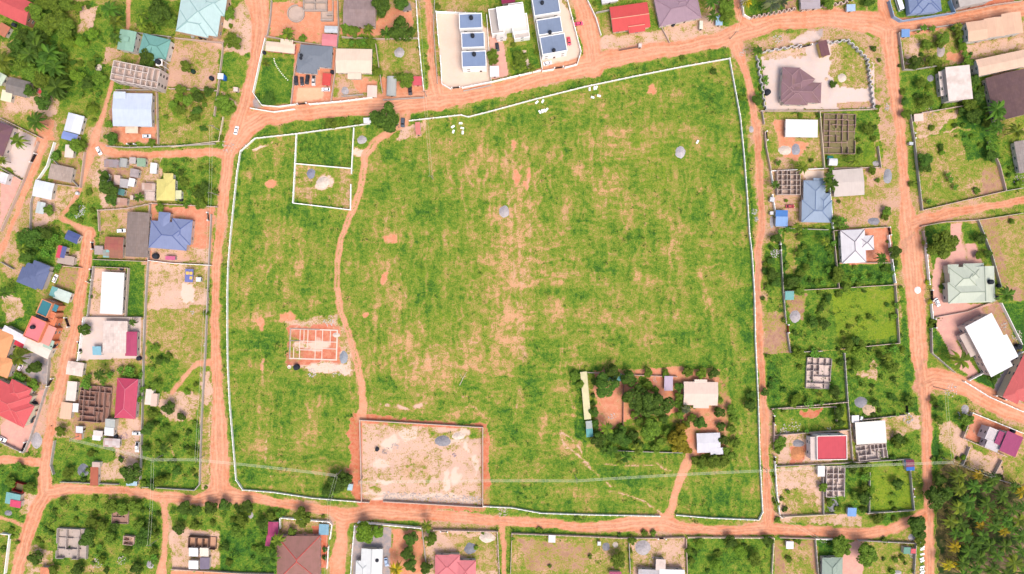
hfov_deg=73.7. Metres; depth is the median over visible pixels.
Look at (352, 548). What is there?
boundary wall
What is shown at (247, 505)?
broadleaf tree
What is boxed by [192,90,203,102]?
broadleaf tree
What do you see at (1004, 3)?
boundary wall
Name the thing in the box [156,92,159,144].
boundary wall
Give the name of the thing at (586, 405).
poultry shed
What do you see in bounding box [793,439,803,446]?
gravel heap
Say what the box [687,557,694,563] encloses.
shrub
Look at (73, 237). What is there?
house
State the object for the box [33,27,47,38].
broadleaf tree
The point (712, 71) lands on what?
shrub
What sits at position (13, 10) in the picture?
house
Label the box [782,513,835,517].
boundary wall
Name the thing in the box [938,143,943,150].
shrub
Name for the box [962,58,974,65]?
broadleaf tree
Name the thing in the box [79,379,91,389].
banana plant
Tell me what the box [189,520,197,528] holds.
shrub
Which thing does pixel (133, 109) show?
house
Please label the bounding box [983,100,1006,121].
palm tree
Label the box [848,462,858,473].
broadleaf tree
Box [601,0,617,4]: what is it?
house
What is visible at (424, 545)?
boundary wall
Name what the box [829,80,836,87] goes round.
shrub
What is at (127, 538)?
unfinished building
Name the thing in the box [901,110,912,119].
broadleaf tree
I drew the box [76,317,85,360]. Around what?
boundary wall
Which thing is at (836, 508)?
shrub
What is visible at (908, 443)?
shrub
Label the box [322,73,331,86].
garage
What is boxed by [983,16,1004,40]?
terrace house
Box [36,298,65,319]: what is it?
house
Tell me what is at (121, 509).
broadleaf tree
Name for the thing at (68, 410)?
shed
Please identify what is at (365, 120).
hut
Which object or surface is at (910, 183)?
shrub
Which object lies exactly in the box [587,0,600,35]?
boundary wall
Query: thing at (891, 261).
boundary wall
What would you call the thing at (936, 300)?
parked car
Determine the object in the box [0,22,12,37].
annex
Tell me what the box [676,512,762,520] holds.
boundary wall
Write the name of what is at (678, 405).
shrub
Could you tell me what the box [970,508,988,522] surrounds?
palm tree
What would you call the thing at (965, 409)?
gravel heap
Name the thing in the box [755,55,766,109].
boundary wall
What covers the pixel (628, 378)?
broadleaf tree
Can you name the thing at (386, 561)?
parked car
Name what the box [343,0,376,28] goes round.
building roof
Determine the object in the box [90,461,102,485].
container
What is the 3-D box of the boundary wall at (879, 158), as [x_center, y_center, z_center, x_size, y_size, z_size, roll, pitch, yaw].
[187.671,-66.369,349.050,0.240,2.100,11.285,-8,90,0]
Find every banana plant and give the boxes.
[11,371,22,381]
[13,461,24,472]
[38,248,49,257]
[42,239,54,250]
[48,232,59,242]
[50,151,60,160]
[55,263,62,270]
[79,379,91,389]
[84,373,91,380]
[107,371,113,378]
[117,366,123,373]
[122,365,135,377]
[137,395,142,402]
[148,554,158,563]
[183,201,189,208]
[348,40,354,46]
[360,37,366,44]
[762,75,768,81]
[772,408,778,415]
[804,398,813,407]
[809,347,819,357]
[834,215,848,229]
[860,471,870,481]
[889,343,899,353]
[921,24,927,31]
[929,24,935,31]
[984,141,994,151]
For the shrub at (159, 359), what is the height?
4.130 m
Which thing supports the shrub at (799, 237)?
on the ground at (416, 366)
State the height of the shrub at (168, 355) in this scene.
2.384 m
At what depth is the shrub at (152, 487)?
346.51 m
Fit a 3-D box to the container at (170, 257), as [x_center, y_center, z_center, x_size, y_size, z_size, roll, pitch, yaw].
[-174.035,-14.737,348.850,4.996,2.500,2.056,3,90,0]
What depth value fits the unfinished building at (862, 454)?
349.17 m
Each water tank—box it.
[152,253,159,258]
[155,59,168,69]
[293,364,299,369]
[764,89,770,95]
[987,279,993,283]
[1014,344,1022,349]
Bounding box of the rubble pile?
[770,249,779,257]
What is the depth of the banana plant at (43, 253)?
347.47 m
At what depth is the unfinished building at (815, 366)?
349.88 m
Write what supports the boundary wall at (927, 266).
on the ground at (416, 366)
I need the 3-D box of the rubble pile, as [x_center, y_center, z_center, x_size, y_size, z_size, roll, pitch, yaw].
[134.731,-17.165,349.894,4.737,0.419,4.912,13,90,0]
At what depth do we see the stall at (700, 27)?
347.76 m
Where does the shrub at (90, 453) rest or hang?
on the ground at (416, 366)
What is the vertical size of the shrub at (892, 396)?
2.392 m
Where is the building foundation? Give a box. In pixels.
[289,328,337,360]
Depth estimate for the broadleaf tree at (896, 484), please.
345.56 m
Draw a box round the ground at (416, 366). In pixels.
[0,0,1023,573]
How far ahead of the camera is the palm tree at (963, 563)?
341.38 m
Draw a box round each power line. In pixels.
[69,439,150,460]
[195,199,210,454]
[201,459,336,476]
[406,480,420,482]
[582,470,748,481]
[768,461,952,471]
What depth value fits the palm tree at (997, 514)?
341.36 m
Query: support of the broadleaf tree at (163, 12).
on the ground at (416, 366)
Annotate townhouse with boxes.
[459,13,482,33]
[461,32,484,50]
[461,50,486,71]
[531,0,559,21]
[536,16,562,40]
[539,33,567,59]
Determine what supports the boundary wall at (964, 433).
on the ground at (416, 366)
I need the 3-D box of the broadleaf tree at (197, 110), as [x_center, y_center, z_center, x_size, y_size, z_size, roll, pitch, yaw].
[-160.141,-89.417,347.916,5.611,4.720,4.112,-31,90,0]
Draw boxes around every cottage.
[35,201,47,213]
[696,432,722,454]
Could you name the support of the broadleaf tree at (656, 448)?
on the ground at (416, 366)
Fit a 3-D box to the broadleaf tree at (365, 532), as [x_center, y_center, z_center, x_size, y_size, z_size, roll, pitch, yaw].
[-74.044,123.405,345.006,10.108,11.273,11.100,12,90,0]
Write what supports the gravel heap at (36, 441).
on the ground at (416, 366)
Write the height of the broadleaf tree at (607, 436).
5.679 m
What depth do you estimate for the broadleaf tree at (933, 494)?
341.28 m
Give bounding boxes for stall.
[104,159,120,167]
[104,418,118,435]
[119,158,129,167]
[129,157,136,163]
[137,158,147,166]
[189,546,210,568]
[698,21,702,30]
[826,156,837,165]
[845,4,854,12]
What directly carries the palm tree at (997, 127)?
on the ground at (416, 366)
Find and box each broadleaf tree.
[3,476,15,487]
[7,38,22,52]
[8,50,22,64]
[12,54,32,71]
[15,28,27,42]
[18,249,34,263]
[20,63,41,82]
[21,227,42,247]
[23,84,36,96]
[23,482,35,492]
[24,3,45,21]
[25,360,42,372]
[26,378,39,390]
[26,550,43,565]
[32,71,49,88]
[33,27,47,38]
[34,0,48,9]
[34,95,51,110]
[35,226,52,238]
[36,15,52,35]
[41,85,51,97]
[42,74,55,85]
[43,9,66,31]
[43,204,53,215]
[44,0,59,11]
[48,565,58,573]
[54,51,68,63]
[54,426,65,436]
[55,90,65,100]
[56,18,74,38]
[58,0,73,11]
[60,74,71,88]
[62,37,74,47]
[62,466,73,478]
[69,69,85,81]
[69,138,82,151]
[70,563,84,573]
[73,2,82,11]
[74,36,87,47]
[77,323,90,334]
[78,527,95,545]
[79,141,87,150]
[81,76,93,89]
[85,27,98,39]
[85,516,98,527]
[86,102,98,114]
[92,70,107,84]
[97,520,107,531]
[98,178,117,195]
[99,170,109,180]
[103,132,117,145]
[103,499,115,513]
[104,195,116,205]
[104,532,115,544]
[116,503,127,515]
[119,462,142,483]
[127,501,141,511]
[130,561,143,573]
[132,519,143,529]
[135,532,149,547]
[139,48,154,64]
[140,59,154,67]
[140,421,153,435]
[140,527,153,538]
[144,24,154,34]
[145,520,156,529]
[146,409,156,417]
[148,0,171,25]
[150,380,160,390]
[154,475,166,485]
[155,203,164,211]
[160,400,174,414]
[163,15,176,28]
[168,100,177,108]
[171,106,176,115]
[172,522,185,534]
[174,93,182,101]
[175,84,186,93]
[175,105,185,114]
[176,500,191,513]
[180,60,191,72]
[183,93,193,105]
[187,448,198,456]
[188,112,199,121]
[190,505,201,516]
[191,106,201,113]
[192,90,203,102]
[193,188,203,198]
[194,198,206,209]
[199,182,210,193]
[203,86,213,97]
[204,501,217,513]
[213,95,233,110]
[218,498,231,510]
[221,103,234,114]
[223,6,234,20]
[224,32,241,49]
[230,525,244,538]
[235,513,248,526]
[239,499,252,513]
[255,517,267,530]
[262,92,275,104]
[266,511,275,520]
[288,527,296,535]
[292,506,310,527]
[321,485,331,496]
[325,118,336,128]
[327,472,349,493]
[340,23,349,33]
[344,473,352,487]
[347,25,360,37]
[355,521,374,543]
[365,37,375,47]
[368,101,398,132]
[371,0,389,17]
[372,66,380,75]
[373,525,383,537]
[389,15,415,41]
[393,0,408,10]
[398,73,413,87]
[400,546,414,559]
[403,531,418,546]
[403,559,416,571]
[420,562,432,573]
[424,533,436,546]
[486,48,498,58]
[489,57,498,64]
[513,50,527,64]
[570,370,580,381]
[588,407,598,416]
[590,434,605,447]
[594,431,607,444]
[595,372,619,397]
[603,431,612,440]
[604,363,620,379]
[609,429,623,445]
[610,551,625,568]
[618,425,626,432]
[620,369,637,386]
[621,383,648,409]
[622,434,631,446]
[628,430,638,440]
[634,439,643,447]
[635,408,649,417]
[635,416,643,426]
[640,417,661,440]
[642,392,674,415]
[643,381,652,389]
[644,368,652,377]
[650,444,660,452]
[656,436,665,444]
[658,413,668,423]
[663,427,672,435]
[667,430,687,452]
[671,445,676,452]
[674,383,683,392]
[675,423,687,434]
[676,409,683,419]
[680,441,692,453]
[681,367,693,376]
[693,416,706,428]
[695,368,705,378]
[695,538,704,548]
[696,459,707,468]
[708,368,719,378]
[708,454,721,468]
[710,559,722,569]
[714,407,724,417]
[716,422,725,431]
[718,0,734,12]
[718,435,727,444]
[719,10,733,22]
[719,455,729,465]
[726,404,736,414]
[726,424,735,433]
[726,535,736,547]
[727,451,736,460]
[729,438,740,447]
[734,544,747,558]
[744,398,755,411]
[746,390,755,398]
[748,552,760,566]
[752,94,762,105]
[763,536,774,547]
[767,267,779,279]
[770,233,782,242]
[771,277,780,286]
[773,435,786,448]
[774,446,781,454]
[783,278,796,288]
[791,276,802,283]
[791,347,804,359]
[794,285,804,295]
[808,316,817,327]
[820,319,830,330]
[823,0,834,9]
[830,384,840,399]
[831,277,841,283]
[832,266,844,278]
[832,534,851,557]
[833,407,844,419]
[840,339,853,351]
[842,282,850,292]
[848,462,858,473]
[851,336,859,344]
[851,346,864,356]
[852,360,861,370]
[856,542,877,567]
[857,491,871,504]
[862,122,873,135]
[862,462,872,472]
[863,0,874,6]
[873,513,883,523]
[885,361,899,373]
[888,246,901,258]
[892,478,903,490]
[893,433,905,443]
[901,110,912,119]
[904,395,915,406]
[907,55,923,69]
[907,515,926,538]
[915,77,926,88]
[915,537,925,547]
[917,94,934,107]
[917,153,932,166]
[918,162,931,171]
[922,39,931,49]
[924,485,950,509]
[925,54,937,66]
[926,230,959,258]
[933,474,947,485]
[936,31,949,43]
[936,40,944,48]
[958,42,967,50]
[959,414,973,425]
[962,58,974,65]
[962,99,976,111]
[965,109,982,123]
[971,74,979,83]
[971,91,984,103]
[973,232,986,243]
[986,151,999,162]
[987,371,1003,382]
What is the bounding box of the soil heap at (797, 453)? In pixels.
[791,447,804,459]
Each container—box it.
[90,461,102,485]
[165,256,176,259]
[415,122,420,135]
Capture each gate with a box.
[20,441,26,452]
[29,153,37,162]
[63,317,69,327]
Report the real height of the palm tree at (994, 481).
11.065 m
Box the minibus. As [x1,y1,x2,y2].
[894,0,903,11]
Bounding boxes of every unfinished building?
[12,480,26,492]
[55,527,89,559]
[77,385,112,422]
[110,60,168,92]
[111,511,129,523]
[122,534,135,545]
[187,535,216,549]
[287,0,333,22]
[775,170,800,194]
[805,357,831,388]
[822,113,855,153]
[824,466,844,496]
[855,443,887,460]
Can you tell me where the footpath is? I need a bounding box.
[0,0,696,573]
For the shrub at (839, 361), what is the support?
on the ground at (416, 366)
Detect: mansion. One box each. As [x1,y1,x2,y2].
[0,327,16,377]
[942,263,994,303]
[996,354,1023,403]
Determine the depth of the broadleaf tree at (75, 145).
344.57 m
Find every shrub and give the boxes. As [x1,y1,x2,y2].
[0,546,6,553]
[7,527,13,533]
[16,232,21,240]
[58,498,66,506]
[69,205,78,214]
[77,59,83,66]
[80,476,86,483]
[85,188,92,194]
[87,60,95,69]
[87,450,95,456]
[91,216,97,222]
[95,57,101,63]
[97,555,106,564]
[105,120,112,127]
[109,523,118,530]
[122,546,131,553]
[140,480,146,486]
[141,444,150,451]
[146,482,155,490]
[147,139,155,146]
[149,546,157,554]
[152,343,159,350]
[154,440,161,446]
[155,356,163,364]
[156,456,162,461]
[161,425,169,432]
[165,351,172,358]
[169,434,178,443]
[172,466,181,474]
[177,413,185,419]
[178,169,183,175]
[179,178,187,186]
[183,389,190,394]
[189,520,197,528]
[190,87,199,93]
[192,420,198,426]
[208,168,214,174]
[209,519,215,526]
[221,542,228,550]
[225,559,232,566]
[256,545,264,554]
[298,34,306,41]
[339,117,347,125]
[393,73,400,81]
[574,515,579,521]
[576,380,583,388]
[592,419,598,428]
[627,537,635,544]
[630,411,637,418]
[641,529,647,536]
[650,529,655,536]
[651,386,658,391]
[674,400,682,408]
[675,393,683,401]
[681,419,689,427]
[684,546,692,554]
[687,413,695,421]
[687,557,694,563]
[691,456,697,464]
[710,68,716,74]
[714,550,721,556]
[722,446,729,454]
[729,414,738,422]
[760,387,769,395]
[762,267,767,274]
[764,284,771,290]
[767,257,774,264]
[785,555,792,562]
[790,398,797,407]
[793,393,801,400]
[793,539,800,544]
[794,248,803,257]
[796,233,803,240]
[796,269,805,278]
[803,263,810,271]
[808,254,813,260]
[818,305,824,310]
[818,483,827,491]
[820,300,827,307]
[825,245,832,251]
[825,293,831,302]
[826,498,834,506]
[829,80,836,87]
[834,506,840,511]
[835,291,841,297]
[835,419,844,426]
[836,358,843,365]
[846,358,852,365]
[852,491,860,499]
[855,282,862,288]
[856,316,862,322]
[858,339,866,347]
[859,381,867,387]
[859,506,866,512]
[861,483,868,491]
[866,486,874,494]
[868,167,875,174]
[871,399,879,406]
[874,105,880,111]
[876,351,882,357]
[881,214,888,219]
[882,206,890,214]
[888,394,894,399]
[889,455,896,460]
[890,313,897,318]
[893,441,901,449]
[899,89,905,94]
[901,96,908,105]
[903,439,911,446]
[908,181,913,186]
[929,125,934,130]
[929,396,937,405]
[934,59,942,67]
[936,416,943,424]
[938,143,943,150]
[954,29,963,38]
[958,107,965,115]
[973,187,980,194]
[975,252,983,258]
[978,86,984,91]
[981,118,990,127]
[983,250,992,258]
[1009,218,1014,223]
[1015,179,1022,185]
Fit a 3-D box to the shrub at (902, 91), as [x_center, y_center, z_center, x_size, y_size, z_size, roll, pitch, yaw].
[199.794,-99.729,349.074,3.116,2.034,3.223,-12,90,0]
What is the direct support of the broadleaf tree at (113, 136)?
on the ground at (416, 366)
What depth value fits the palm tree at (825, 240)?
343.46 m
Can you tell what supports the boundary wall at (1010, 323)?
on the ground at (416, 366)
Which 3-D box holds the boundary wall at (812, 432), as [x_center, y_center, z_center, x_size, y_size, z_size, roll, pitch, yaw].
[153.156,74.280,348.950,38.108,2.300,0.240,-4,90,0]
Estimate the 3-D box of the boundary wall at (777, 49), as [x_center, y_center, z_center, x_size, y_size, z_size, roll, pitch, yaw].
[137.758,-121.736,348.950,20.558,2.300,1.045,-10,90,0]
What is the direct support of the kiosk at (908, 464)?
on the ground at (416, 366)
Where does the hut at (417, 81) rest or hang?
on the ground at (416, 366)
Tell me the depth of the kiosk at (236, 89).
347.60 m
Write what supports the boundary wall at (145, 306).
on the ground at (416, 366)
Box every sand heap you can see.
[95,64,101,70]
[316,177,329,187]
[452,432,464,439]
[479,532,494,542]
[778,146,790,154]
[838,74,846,81]
[862,405,875,414]
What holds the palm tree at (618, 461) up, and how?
on the ground at (416, 366)
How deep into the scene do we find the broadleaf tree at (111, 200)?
345.40 m
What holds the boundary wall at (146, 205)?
on the ground at (416, 366)
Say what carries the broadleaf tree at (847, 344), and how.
on the ground at (416, 366)
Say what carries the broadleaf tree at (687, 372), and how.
on the ground at (416, 366)
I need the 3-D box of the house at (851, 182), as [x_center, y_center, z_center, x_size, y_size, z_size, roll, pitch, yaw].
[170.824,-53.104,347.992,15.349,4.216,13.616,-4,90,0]
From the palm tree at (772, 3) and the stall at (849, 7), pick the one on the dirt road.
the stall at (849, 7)
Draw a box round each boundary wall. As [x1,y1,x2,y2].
[0,118,42,138]
[0,168,24,231]
[0,358,50,452]
[1,532,11,573]
[22,141,39,181]
[29,196,34,229]
[37,142,55,179]
[50,440,55,474]
[52,158,78,186]
[55,152,86,187]
[59,481,119,484]
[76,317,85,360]
[86,266,94,315]
[97,203,216,210]
[97,211,100,230]
[104,267,129,315]
[106,143,214,147]
[116,89,151,90]
[137,32,171,37]
[139,319,144,479]
[143,204,150,352]
[143,214,212,490]
[148,260,211,265]
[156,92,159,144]
[171,117,223,147]
[171,568,273,573]
[174,37,222,43]
[213,43,223,116]
[226,233,243,489]
[230,123,369,232]
[242,489,360,502]
[250,108,295,112]
[252,38,295,107]
[265,36,335,47]
[267,0,272,35]
[281,516,332,539]
[290,44,300,103]
[292,133,351,209]
[295,163,350,168]
[309,97,372,104]
[330,47,337,101]
[336,0,339,47]
[341,36,417,39]
[342,94,363,96]
[350,524,355,573]
[351,127,354,173]
[357,521,421,528]
[359,419,482,507]
[375,43,382,92]
[383,97,424,100]
[409,58,729,121]
[416,1,423,89]
[422,528,426,562]
[433,0,437,83]
[433,529,499,573]
[435,11,439,47]
[436,11,475,13]
[440,55,450,89]
[462,70,540,88]
[463,85,491,91]
[483,505,660,516]
[511,532,658,538]
[531,0,541,67]
[564,0,580,68]
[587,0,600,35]
[587,372,676,376]
[618,450,681,452]
[622,384,623,424]
[628,542,630,573]
[663,536,684,538]
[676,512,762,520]
[685,538,687,573]
[687,536,774,573]
[729,58,750,233]
[740,0,750,19]
[749,234,763,512]
[750,7,795,19]
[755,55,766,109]
[759,109,874,111]
[762,44,801,53]
[764,132,771,170]
[771,401,847,409]
[772,422,774,449]
[773,460,780,516]
[775,226,828,229]
[775,429,848,435]
[776,458,907,466]
[778,233,786,323]
[779,536,814,538]
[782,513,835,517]
[783,406,837,421]
[786,333,820,352]
[789,285,888,290]
[800,0,848,11]
[813,537,818,573]
[816,538,831,539]
[818,111,824,167]
[822,477,823,513]
[825,167,879,168]
[827,39,848,44]
[832,231,839,287]
[834,227,884,230]
[842,343,899,348]
[843,353,853,459]
[847,38,868,60]
[857,539,916,573]
[859,414,906,420]
[865,59,874,108]
[866,471,914,513]
[868,472,870,512]
[876,146,881,167]
[887,0,955,22]
[887,235,896,282]
[894,285,899,342]
[897,32,936,70]
[900,23,962,32]
[909,114,923,210]
[919,213,1022,226]
[920,105,962,113]
[921,231,928,257]
[924,243,930,284]
[925,142,1006,209]
[929,328,955,372]
[930,304,933,318]
[934,300,996,317]
[948,0,955,11]
[954,0,1022,13]
[960,412,1006,456]
[961,446,969,464]
[962,381,1023,411]
[967,351,1023,380]
[970,412,1023,433]
[977,219,1001,286]
[993,459,1002,474]
[999,303,1022,344]
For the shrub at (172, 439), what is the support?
on the ground at (416, 366)
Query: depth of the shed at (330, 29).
347.29 m
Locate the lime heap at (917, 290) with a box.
[914,287,920,293]
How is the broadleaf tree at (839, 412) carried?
on the ground at (416, 366)
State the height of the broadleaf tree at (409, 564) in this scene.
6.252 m
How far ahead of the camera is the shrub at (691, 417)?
346.74 m
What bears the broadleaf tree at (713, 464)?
on the ground at (416, 366)
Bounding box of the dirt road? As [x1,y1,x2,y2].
[0,0,1023,573]
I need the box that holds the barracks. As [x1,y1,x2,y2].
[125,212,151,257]
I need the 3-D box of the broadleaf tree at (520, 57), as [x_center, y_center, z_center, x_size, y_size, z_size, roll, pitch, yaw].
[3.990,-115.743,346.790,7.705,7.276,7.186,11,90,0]
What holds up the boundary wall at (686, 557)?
on the ground at (416, 366)
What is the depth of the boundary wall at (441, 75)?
347.60 m
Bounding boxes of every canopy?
[92,346,102,354]
[125,126,137,133]
[185,269,194,281]
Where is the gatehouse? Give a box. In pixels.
[816,40,829,57]
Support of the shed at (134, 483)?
on the ground at (416, 366)
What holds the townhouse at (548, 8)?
on the pavement
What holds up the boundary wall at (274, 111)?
on the ground at (416, 366)
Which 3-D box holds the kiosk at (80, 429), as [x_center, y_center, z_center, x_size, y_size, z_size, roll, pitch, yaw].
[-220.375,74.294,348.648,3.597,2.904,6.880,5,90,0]
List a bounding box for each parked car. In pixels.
[0,435,6,442]
[52,274,58,282]
[95,146,102,154]
[117,229,125,232]
[132,431,140,434]
[142,134,150,137]
[233,126,238,134]
[294,76,298,85]
[300,77,303,85]
[305,75,309,84]
[384,557,388,565]
[401,118,404,126]
[408,86,412,94]
[543,61,551,65]
[567,37,570,45]
[574,21,582,25]
[934,298,939,306]
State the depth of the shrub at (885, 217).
348.26 m
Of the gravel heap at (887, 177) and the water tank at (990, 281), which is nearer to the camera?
the water tank at (990, 281)
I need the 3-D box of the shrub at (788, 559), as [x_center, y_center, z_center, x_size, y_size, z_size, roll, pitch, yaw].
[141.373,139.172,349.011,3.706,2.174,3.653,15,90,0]
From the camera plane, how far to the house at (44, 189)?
346.61 m
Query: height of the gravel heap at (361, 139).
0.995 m
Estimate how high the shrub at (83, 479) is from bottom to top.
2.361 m
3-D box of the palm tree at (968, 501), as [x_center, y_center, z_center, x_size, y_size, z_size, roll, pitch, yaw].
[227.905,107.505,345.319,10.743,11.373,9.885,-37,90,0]
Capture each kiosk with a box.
[75,425,85,439]
[196,277,202,281]
[217,73,226,80]
[233,87,238,92]
[715,16,722,26]
[900,29,909,37]
[901,545,915,553]
[902,458,914,470]
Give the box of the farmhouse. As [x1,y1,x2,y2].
[683,379,717,407]
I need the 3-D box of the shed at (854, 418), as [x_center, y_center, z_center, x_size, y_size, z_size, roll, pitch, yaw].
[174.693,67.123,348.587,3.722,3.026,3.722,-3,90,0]
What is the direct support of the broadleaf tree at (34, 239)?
on the ground at (416, 366)
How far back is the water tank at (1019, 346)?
347.36 m
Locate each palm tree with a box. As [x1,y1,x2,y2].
[0,49,14,71]
[0,155,10,164]
[0,286,14,298]
[9,346,30,366]
[10,132,30,149]
[16,243,29,253]
[19,46,37,64]
[25,34,50,55]
[26,30,45,47]
[27,111,49,133]
[35,56,55,75]
[38,44,63,62]
[43,75,73,100]
[45,59,68,77]
[45,520,55,527]
[94,368,108,380]
[101,0,122,20]
[109,16,125,27]
[109,32,121,43]
[129,318,138,326]
[134,192,145,201]
[135,18,147,30]
[137,9,147,19]
[151,533,157,539]
[159,442,172,454]
[262,59,269,66]
[262,548,280,565]
[271,533,285,546]
[281,27,294,40]
[363,23,374,36]
[380,26,390,41]
[388,560,404,573]
[421,519,431,529]
[516,64,523,71]
[527,63,535,72]
[599,422,612,434]
[600,444,608,455]
[606,443,617,456]
[614,454,622,465]
[619,451,631,462]
[630,442,641,453]
[681,403,690,413]
[703,0,719,9]
[705,9,719,22]
[741,0,751,8]
[751,45,762,56]
[761,0,779,15]
[769,181,779,189]
[776,0,787,9]
[791,222,802,233]
[795,161,808,174]
[815,389,822,397]
[819,236,829,245]
[821,172,834,182]
[822,177,838,191]
[830,216,841,226]
[847,154,860,165]
[874,252,886,264]
[880,351,891,361]
[913,477,921,484]
[934,402,944,411]
[939,512,958,528]
[939,558,954,570]
[942,485,953,496]
[945,466,966,482]
[945,538,960,553]
[946,498,965,515]
[946,525,960,539]
[947,349,970,370]
[948,481,966,496]
[950,558,960,570]
[952,555,969,568]
[952,568,969,573]
[953,22,962,31]
[953,514,969,530]
[956,492,976,509]
[958,527,973,543]
[958,542,978,557]
[964,477,981,493]
[965,506,974,516]
[965,560,982,573]
[968,467,983,479]
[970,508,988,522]
[971,535,984,548]
[972,520,984,529]
[972,529,989,542]
[972,549,987,565]
[976,494,996,512]
[978,480,992,493]
[982,471,1000,486]
[982,538,997,552]
[982,559,1000,573]
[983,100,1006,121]
[983,518,1002,533]
[986,120,1003,134]
[987,547,1004,561]
[988,505,1003,520]
[990,112,1005,120]
[991,486,1007,503]
[994,285,1015,303]
[996,536,1013,554]
[997,525,1009,536]
[998,566,1012,573]
[999,500,1019,515]
[1000,514,1012,527]
[1002,521,1019,534]
[1002,551,1023,572]
[1004,481,1020,492]
[1005,123,1023,140]
[1010,513,1023,527]
[1011,485,1023,498]
[1011,528,1023,542]
[1011,542,1023,556]
[1012,500,1023,511]
[1015,566,1023,573]
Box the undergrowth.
[0,0,1023,573]
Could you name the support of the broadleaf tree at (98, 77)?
on the ground at (416, 366)
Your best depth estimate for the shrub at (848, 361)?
348.31 m
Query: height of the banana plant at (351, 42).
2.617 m
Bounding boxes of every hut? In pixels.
[40,566,49,573]
[64,145,75,157]
[92,430,104,440]
[103,438,121,447]
[114,175,122,184]
[116,197,129,205]
[118,188,126,195]
[119,179,130,187]
[128,178,137,186]
[130,168,141,177]
[142,183,156,191]
[144,191,156,200]
[150,163,158,173]
[347,483,353,490]
[363,118,370,123]
[367,85,376,97]
[413,76,421,85]
[548,535,555,542]
[785,540,793,548]
[912,113,923,121]
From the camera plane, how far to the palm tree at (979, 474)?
342.43 m
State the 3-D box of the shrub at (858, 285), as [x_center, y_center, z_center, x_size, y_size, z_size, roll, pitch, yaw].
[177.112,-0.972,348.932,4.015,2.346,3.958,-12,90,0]
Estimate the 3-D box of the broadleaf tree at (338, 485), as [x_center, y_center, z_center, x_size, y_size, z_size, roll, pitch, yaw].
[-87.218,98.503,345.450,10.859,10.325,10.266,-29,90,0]
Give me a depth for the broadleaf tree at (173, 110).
346.17 m
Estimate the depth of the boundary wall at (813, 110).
348.34 m
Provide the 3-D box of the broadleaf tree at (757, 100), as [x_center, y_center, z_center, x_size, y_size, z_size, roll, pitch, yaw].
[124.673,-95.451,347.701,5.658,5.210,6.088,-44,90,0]
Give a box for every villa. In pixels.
[0,122,17,156]
[0,172,12,184]
[0,378,39,427]
[488,2,529,41]
[779,67,821,106]
[799,178,831,222]
[956,313,1017,376]
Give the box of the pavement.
[0,0,1023,573]
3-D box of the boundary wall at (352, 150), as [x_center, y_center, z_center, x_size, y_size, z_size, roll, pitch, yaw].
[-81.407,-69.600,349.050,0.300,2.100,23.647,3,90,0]
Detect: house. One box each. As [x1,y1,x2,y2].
[0,0,35,27]
[0,72,8,85]
[0,77,32,102]
[2,325,26,347]
[5,491,24,507]
[16,260,53,289]
[23,315,62,349]
[23,338,56,358]
[32,180,57,199]
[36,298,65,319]
[48,163,76,182]
[49,286,73,302]
[56,245,76,265]
[61,112,86,140]
[64,230,82,243]
[66,361,86,376]
[100,272,126,314]
[103,321,139,355]
[112,91,154,126]
[114,378,140,418]
[117,29,141,54]
[138,33,174,61]
[148,212,194,250]
[156,173,182,200]
[176,0,230,39]
[265,39,295,54]
[277,534,320,573]
[296,44,333,74]
[336,48,372,79]
[355,546,382,573]
[435,552,475,573]
[490,66,498,77]
[501,0,514,5]
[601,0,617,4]
[609,2,650,34]
[638,557,684,573]
[653,0,701,27]
[784,119,817,137]
[799,0,819,10]
[806,432,846,459]
[819,555,842,573]
[831,168,863,196]
[838,229,874,263]
[853,420,886,444]
[905,0,941,15]
[935,65,972,103]
[951,0,992,10]
[961,20,987,43]
[970,50,1023,76]
[977,424,1023,456]
[981,69,1023,121]
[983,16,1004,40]
[997,12,1022,38]
[1010,140,1023,173]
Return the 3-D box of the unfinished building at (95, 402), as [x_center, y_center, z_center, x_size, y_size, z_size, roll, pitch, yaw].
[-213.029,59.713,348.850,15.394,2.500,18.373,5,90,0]
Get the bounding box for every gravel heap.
[5,510,11,515]
[31,432,41,448]
[77,463,88,476]
[147,561,153,567]
[307,169,314,178]
[339,351,347,363]
[341,87,348,94]
[357,135,366,143]
[394,47,404,56]
[435,435,450,445]
[464,542,475,553]
[602,543,609,550]
[635,540,650,554]
[770,216,773,227]
[790,311,800,322]
[792,144,799,154]
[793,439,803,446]
[827,499,837,511]
[854,397,866,407]
[868,218,879,224]
[883,169,891,182]
[908,534,914,540]
[927,75,933,81]
[937,47,944,56]
[961,405,968,412]
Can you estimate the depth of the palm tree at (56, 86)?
340.62 m
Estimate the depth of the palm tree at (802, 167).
342.43 m
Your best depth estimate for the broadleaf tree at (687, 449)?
344.69 m
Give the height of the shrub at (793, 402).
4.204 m
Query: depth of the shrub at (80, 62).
348.74 m
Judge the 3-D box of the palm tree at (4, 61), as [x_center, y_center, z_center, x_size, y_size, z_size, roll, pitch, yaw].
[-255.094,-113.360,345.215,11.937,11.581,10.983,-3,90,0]
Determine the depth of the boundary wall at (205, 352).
348.71 m
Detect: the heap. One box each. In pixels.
[499,205,508,217]
[675,146,684,157]
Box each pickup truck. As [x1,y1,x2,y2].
[135,442,139,451]
[312,75,315,85]
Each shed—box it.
[59,381,79,419]
[94,246,103,254]
[103,237,125,257]
[126,480,138,485]
[145,388,159,405]
[265,521,278,545]
[322,34,337,45]
[324,26,337,33]
[386,76,396,96]
[403,3,411,11]
[580,371,592,436]
[609,570,621,573]
[664,376,672,390]
[774,210,787,225]
[784,291,793,299]
[816,465,824,476]
[846,507,856,515]
[850,415,858,422]
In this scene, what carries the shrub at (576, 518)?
on the ground at (416, 366)
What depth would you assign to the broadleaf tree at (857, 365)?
345.80 m

